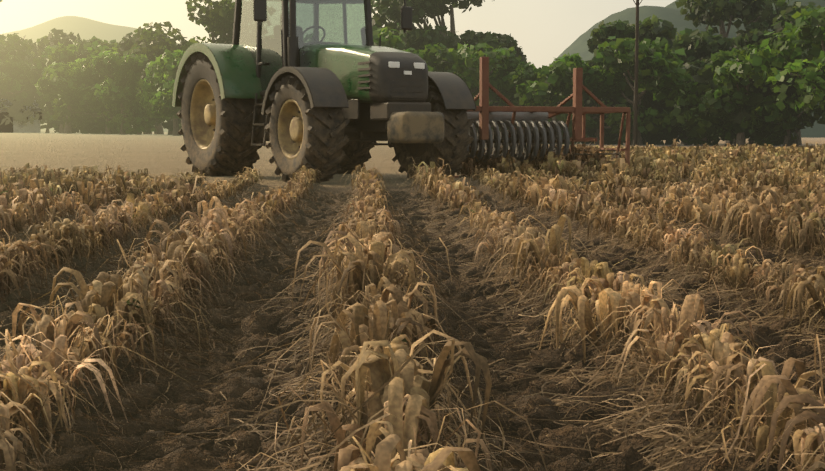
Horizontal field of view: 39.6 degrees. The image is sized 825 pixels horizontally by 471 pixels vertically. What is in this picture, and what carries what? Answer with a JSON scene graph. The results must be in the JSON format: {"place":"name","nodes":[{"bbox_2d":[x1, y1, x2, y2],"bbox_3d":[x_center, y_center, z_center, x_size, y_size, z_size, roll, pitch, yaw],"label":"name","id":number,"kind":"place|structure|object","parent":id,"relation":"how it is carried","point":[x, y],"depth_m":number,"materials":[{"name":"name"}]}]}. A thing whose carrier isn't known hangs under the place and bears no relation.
{"place":"outdoors","nodes":[
{"label":"outdoors","id":0,"kind":"place"},
{"bbox_2d":[0,16,179,131],"bbox_3d":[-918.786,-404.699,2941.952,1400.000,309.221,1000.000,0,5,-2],"label":"hill","id":1,"kind":"structure","parent":0,"point":[86,28],"depth_m":2762.90,"materials":[{"name":"green plant"}]},
{"bbox_2d":[0,0,675,68],"label":"sky","id":2,"kind":"structure","parent":0,"point":[543,29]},
{"bbox_2d":[0,131,824,470],"bbox_3d":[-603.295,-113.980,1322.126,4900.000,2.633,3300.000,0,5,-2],"label":"field ground","id":3,"kind":"structure","parent":0,"point":[158,155],"depth_m":11.01,"materials":[{"name":"soil"}]},
{"bbox_2d":[0,41,34,97],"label":"tree","id":4,"kind":"object","parent":3,"relation":"on","point":[26,60],"depth_m":161.17,"materials":[{"name":"green plant"}]},
{"bbox_2d":[0,33,44,105],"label":"tree","id":5,"kind":"object","parent":3,"relation":"on","point":[10,61],"depth_m":156.19,"materials":[{"name":"green plant"}]},
{"bbox_2d":[0,69,45,123],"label":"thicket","id":6,"kind":"object","parent":3,"relation":"on","point":[14,109],"depth_m":155.06,"materials":[{"name":"green plant"}]},
{"bbox_2d":[4,35,45,71],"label":"tree","id":7,"kind":"object","parent":3,"relation":"on","point":[35,53],"depth_m":188.35,"materials":[{"name":"green plant"}]},
{"bbox_2d":[0,99,58,132],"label":"farm shed","id":8,"kind":"structure","parent":3,"relation":"on","point":[27,127],"depth_m":155.66,"materials":[{"name":"metal"}]},
{"bbox_2d":[22,101,52,132],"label":"tree","id":9,"kind":"object","parent":3,"relation":"on","point":[36,117],"depth_m":156.48,"materials":[{"name":"green plant"}]},
{"bbox_2d":[0,84,97,132],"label":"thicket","id":10,"kind":"object","parent":3,"relation":"on","point":[20,117],"depth_m":154.30,"materials":[{"name":"green plant"}]},
{"bbox_2d":[11,42,94,132],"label":"tree","id":11,"kind":"object","parent":3,"relation":"on","point":[65,54],"depth_m":154.14,"materials":[{"name":"green plant"}]},
{"bbox_2d":[36,28,92,131],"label":"tree","id":12,"kind":"object","parent":3,"relation":"on","point":[50,39],"depth_m":180.31,"materials":[{"name":"green plant"}]},
{"bbox_2d":[34,58,95,133],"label":"tree","id":13,"kind":"object","parent":3,"relation":"on","point":[56,77],"depth_m":146.63,"materials":[{"name":"green plant"}]},
{"bbox_2d":[42,103,105,133],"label":"shrub","id":14,"kind":"object","parent":3,"relation":"on","point":[46,115],"depth_m":155.15,"materials":[{"name":"green plant"}]},
{"bbox_2d":[74,36,118,131],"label":"tree","id":15,"kind":"object","parent":3,"relation":"on","point":[84,42],"depth_m":176.29,"materials":[{"name":"green plant"}]},
{"bbox_2d":[75,39,118,86],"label":"tree","id":16,"kind":"object","parent":3,"relation":"on","point":[89,53],"depth_m":175.92,"materials":[{"name":"green plant"}]},
{"bbox_2d":[49,88,154,134],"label":"shrub","id":17,"kind":"object","parent":3,"relation":"on","point":[65,111],"depth_m":147.66,"materials":[{"name":"green plant"}]},
{"bbox_2d":[78,41,148,134],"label":"tree","id":18,"kind":"object","parent":3,"relation":"on","point":[118,84],"depth_m":143.22,"materials":[{"name":"green plant"}]},
{"bbox_2d":[76,87,161,133],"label":"thicket","id":19,"kind":"object","parent":3,"relation":"on","point":[89,126],"depth_m":151.32,"materials":[{"name":"green plant"}]},
{"bbox_2d":[94,93,164,134],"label":"shrub","id":20,"kind":"object","parent":3,"relation":"on","point":[138,116],"depth_m":145.68,"materials":[{"name":"green plant"}]},
{"bbox_2d":[114,48,151,133],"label":"tree","id":21,"kind":"object","parent":3,"relation":"on","point":[121,53],"depth_m":160.38,"materials":[{"name":"green plant"}]},
{"bbox_2d":[118,31,176,133],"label":"tree","id":22,"kind":"object","parent":3,"relation":"on","point":[126,44],"depth_m":159.98,"materials":[{"name":"green plant"}]},
{"bbox_2d":[128,43,181,134],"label":"tree","id":23,"kind":"object","parent":3,"relation":"on","point":[133,50],"depth_m":150.81,"materials":[{"name":"green plant"}]},
{"bbox_2d":[136,61,179,135],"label":"tree","id":24,"kind":"object","parent":3,"relation":"on","point":[150,86],"depth_m":137.83,"materials":[{"name":"green plant"}]},
{"bbox_2d":[150,109,172,131],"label":"thicket","id":25,"kind":"object","parent":3,"relation":"on","point":[168,125],"depth_m":150.81,"materials":[{"name":"green plant"}]},
{"bbox_2d":[146,49,184,118],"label":"tree","id":26,"kind":"object","parent":3,"relation":"on","point":[168,63],"depth_m":129.52,"materials":[{"name":"green plant"}]},
{"bbox_2d":[131,0,234,59],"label":"tree","id":27,"kind":"object","parent":3,"relation":"on","point":[218,19],"depth_m":147.43,"materials":[{"name":"green plant"}]},
{"bbox_2d":[214,34,232,43],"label":"tree","id":28,"kind":"object","parent":3,"relation":"on","point":[220,40],"depth_m":148.65,"materials":[{"name":"green plant"}]},
{"bbox_2d":[172,0,476,182],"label":"tractor","id":29,"kind":"object","parent":3,"relation":"on","point":[329,88],"depth_m":17.44,"materials":[{"name":"metal"}]},
{"bbox_2d":[372,16,398,37],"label":"tree","id":30,"kind":"object","parent":3,"relation":"on","point":[379,26],"depth_m":130.36,"materials":[{"name":"green plant"}]},
{"bbox_2d":[372,25,405,49],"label":"tree","id":31,"kind":"object","parent":3,"relation":"on","point":[395,42],"depth_m":109.07,"materials":[{"name":"green plant"}]},
{"bbox_2d":[0,185,824,470],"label":"crop rows","id":32,"kind":"object","parent":3,"relation":"on","point":[395,393],"depth_m":3.03,"materials":[{"name":"brown plant"}]},
{"bbox_2d":[0,188,824,470],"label":"soil clods","id":33,"kind":"object","parent":3,"relation":"on","point":[248,386],"depth_m":3.03,"materials":[{"name":"brown soil"}]},
{"bbox_2d":[0,187,824,470],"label":"straw litter","id":34,"kind":"object","parent":3,"relation":"on","point":[668,439],"depth_m":3.19,"materials":[{"name":"brown plant"}]},
{"bbox_2d":[0,157,824,235],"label":"crop rows","id":35,"kind":"object","parent":3,"relation":"on","point":[28,194],"depth_m":9.96,"materials":[{"name":"brown plant"}]},
{"bbox_2d":[402,47,441,63],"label":"tree","id":36,"kind":"object","parent":3,"relation":"on","point":[418,52],"depth_m":105.75,"materials":[{"name":"green plant"}]},
{"bbox_2d":[371,0,494,52],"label":"tree","id":37,"kind":"object","parent":3,"relation":"on","point":[417,38],"depth_m":122.47,"materials":[{"name":"green plant"}]},
{"bbox_2d":[93,139,824,178],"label":"crop rows","id":38,"kind":"object","parent":3,"relation":"on","point":[811,158],"depth_m":20.04,"materials":[{"name":"brown plant"}]},
{"bbox_2d":[420,42,521,131],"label":"tree","id":39,"kind":"object","parent":3,"relation":"on","point":[462,62],"depth_m":100.50,"materials":[{"name":"green plant"}]},
{"bbox_2d":[452,30,526,68],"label":"tree","id":40,"kind":"object","parent":3,"relation":"on","point":[493,39],"depth_m":118.99,"materials":[{"name":"green plant"}]},
{"bbox_2d":[473,97,507,129],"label":"shrub","id":41,"kind":"object","parent":3,"relation":"on","point":[492,105],"depth_m":108.63,"materials":[{"name":"green plant"}]},
{"bbox_2d":[472,57,546,105],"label":"tree","id":42,"kind":"object","parent":3,"relation":"on","point":[504,84],"depth_m":100.28,"materials":[{"name":"green plant"}]},
{"bbox_2d":[490,62,531,129],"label":"thicket","id":43,"kind":"object","parent":3,"relation":"on","point":[495,104],"depth_m":110.25,"materials":[{"name":"green plant"}]},
{"bbox_2d":[457,139,609,177],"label":"crop plants","id":44,"kind":"object","parent":3,"relation":"on","point":[469,163],"depth_m":18.99,"materials":[{"name":"brown plant"}]},
{"bbox_2d":[453,57,630,177],"bbox_3d":[1.771,-2.038,20.055,3.260,1.940,2.755,-1,5,-16],"label":"harrow","id":45,"kind":"object","parent":3,"relation":"on","point":[518,122],"depth_m":18.90,"materials":[{"name":"red paint"}]},
{"bbox_2d":[514,52,612,143],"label":"tree","id":46,"kind":"object","parent":3,"relation":"on","point":[554,88],"depth_m":92.26,"materials":[{"name":"green plant"}]},
{"bbox_2d":[525,80,656,144],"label":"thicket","id":47,"kind":"object","parent":3,"relation":"on","point":[609,138],"depth_m":95.02,"materials":[{"name":"green plant"}]},
{"bbox_2d":[548,96,651,144],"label":"shrub","id":48,"kind":"object","parent":3,"relation":"on","point":[614,127],"depth_m":92.09,"materials":[{"name":"green plant"}]},
{"bbox_2d":[585,20,641,77],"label":"tree","id":49,"kind":"object","parent":3,"relation":"on","point":[591,48],"depth_m":118.73,"materials":[{"name":"green plant"}]},
{"bbox_2d":[583,85,679,144],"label":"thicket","id":50,"kind":"object","parent":3,"relation":"on","point":[661,142],"depth_m":98.92,"materials":[{"name":"green plant"}]},
{"bbox_2d":[590,14,681,143],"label":"tree","id":51,"kind":"object","parent":3,"relation":"on","point":[648,26],"depth_m":103.48,"materials":[{"name":"green plant"}]},
{"bbox_2d":[633,0,641,145],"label":"power pole","id":52,"kind":"object","parent":3,"relation":"on","point":[635,122],"depth_m":87.92,"materials":[{"name":"brown wood"}]},
{"bbox_2d":[592,36,698,145],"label":"tree","id":53,"kind":"object","parent":3,"relation":"on","point":[661,71],"depth_m":90.23,"materials":[{"name":"green plant"}]},
{"bbox_2d":[625,62,710,144],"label":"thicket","id":54,"kind":"object","parent":3,"relation":"on","point":[666,134],"depth_m":93.82,"materials":[{"name":"green plant"}]},
{"bbox_2d":[667,28,733,143],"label":"tree","id":55,"kind":"object","parent":3,"relation":"on","point":[681,54],"depth_m":106.03,"materials":[{"name":"green plant"}]},
{"bbox_2d":[669,25,734,89],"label":"tree","id":56,"kind":"object","parent":3,"relation":"on","point":[707,43],"depth_m":105.22,"materials":[{"name":"green plant"}]},
{"bbox_2d":[638,87,770,145],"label":"shrub","id":57,"kind":"object","parent":3,"relation":"on","point":[689,101],"depth_m":89.55,"materials":[{"name":"green plant"}]},
{"bbox_2d":[675,0,799,143],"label":"tree","id":58,"kind":"object","parent":3,"relation":"on","point":[721,12],"depth_m":117.06,"materials":[{"name":"green plant"}]},
{"bbox_2d":[676,92,801,145],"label":"shrub","id":59,"kind":"object","parent":3,"relation":"on","point":[699,129],"depth_m":87.48,"materials":[{"name":"green plant"}]},
{"bbox_2d":[702,44,782,145],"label":"tree","id":60,"kind":"object","parent":3,"relation":"on","point":[721,63],"depth_m":85.31,"materials":[{"name":"green plant"}]},
{"bbox_2d":[690,65,805,145],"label":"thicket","id":61,"kind":"object","parent":3,"relation":"on","point":[707,74],"depth_m":87.21,"materials":[{"name":"green plant"}]},
{"bbox_2d":[730,7,824,113],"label":"tree","id":62,"kind":"object","parent":3,"relation":"on","point":[788,59],"depth_m":79.13,"materials":[{"name":"green plant"}]},
{"bbox_2d":[734,1,824,144],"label":"tree","id":63,"kind":"object","parent":3,"relation":"on","point":[755,37],"depth_m":95.63,"materials":[{"name":"green plant"}]},
{"bbox_2d":[740,90,824,145],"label":"shrub","id":64,"kind":"object","parent":3,"relation":"on","point":[808,119],"depth_m":85.16,"materials":[{"name":"green plant"}]},
{"bbox_2d":[758,48,824,145],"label":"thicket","id":65,"kind":"object","parent":3,"relation":"on","point":[791,91],"depth_m":86.36,"materials":[{"name":"green plant"}]},
{"bbox_2d":[550,0,824,137],"bbox_3d":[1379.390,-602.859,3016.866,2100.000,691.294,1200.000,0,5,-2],"label":"hill","id":66,"kind":"structure","parent":0,"point":[670,12],"depth_m":2749.85,"materials":[{"name":"green plant"}]}
]}

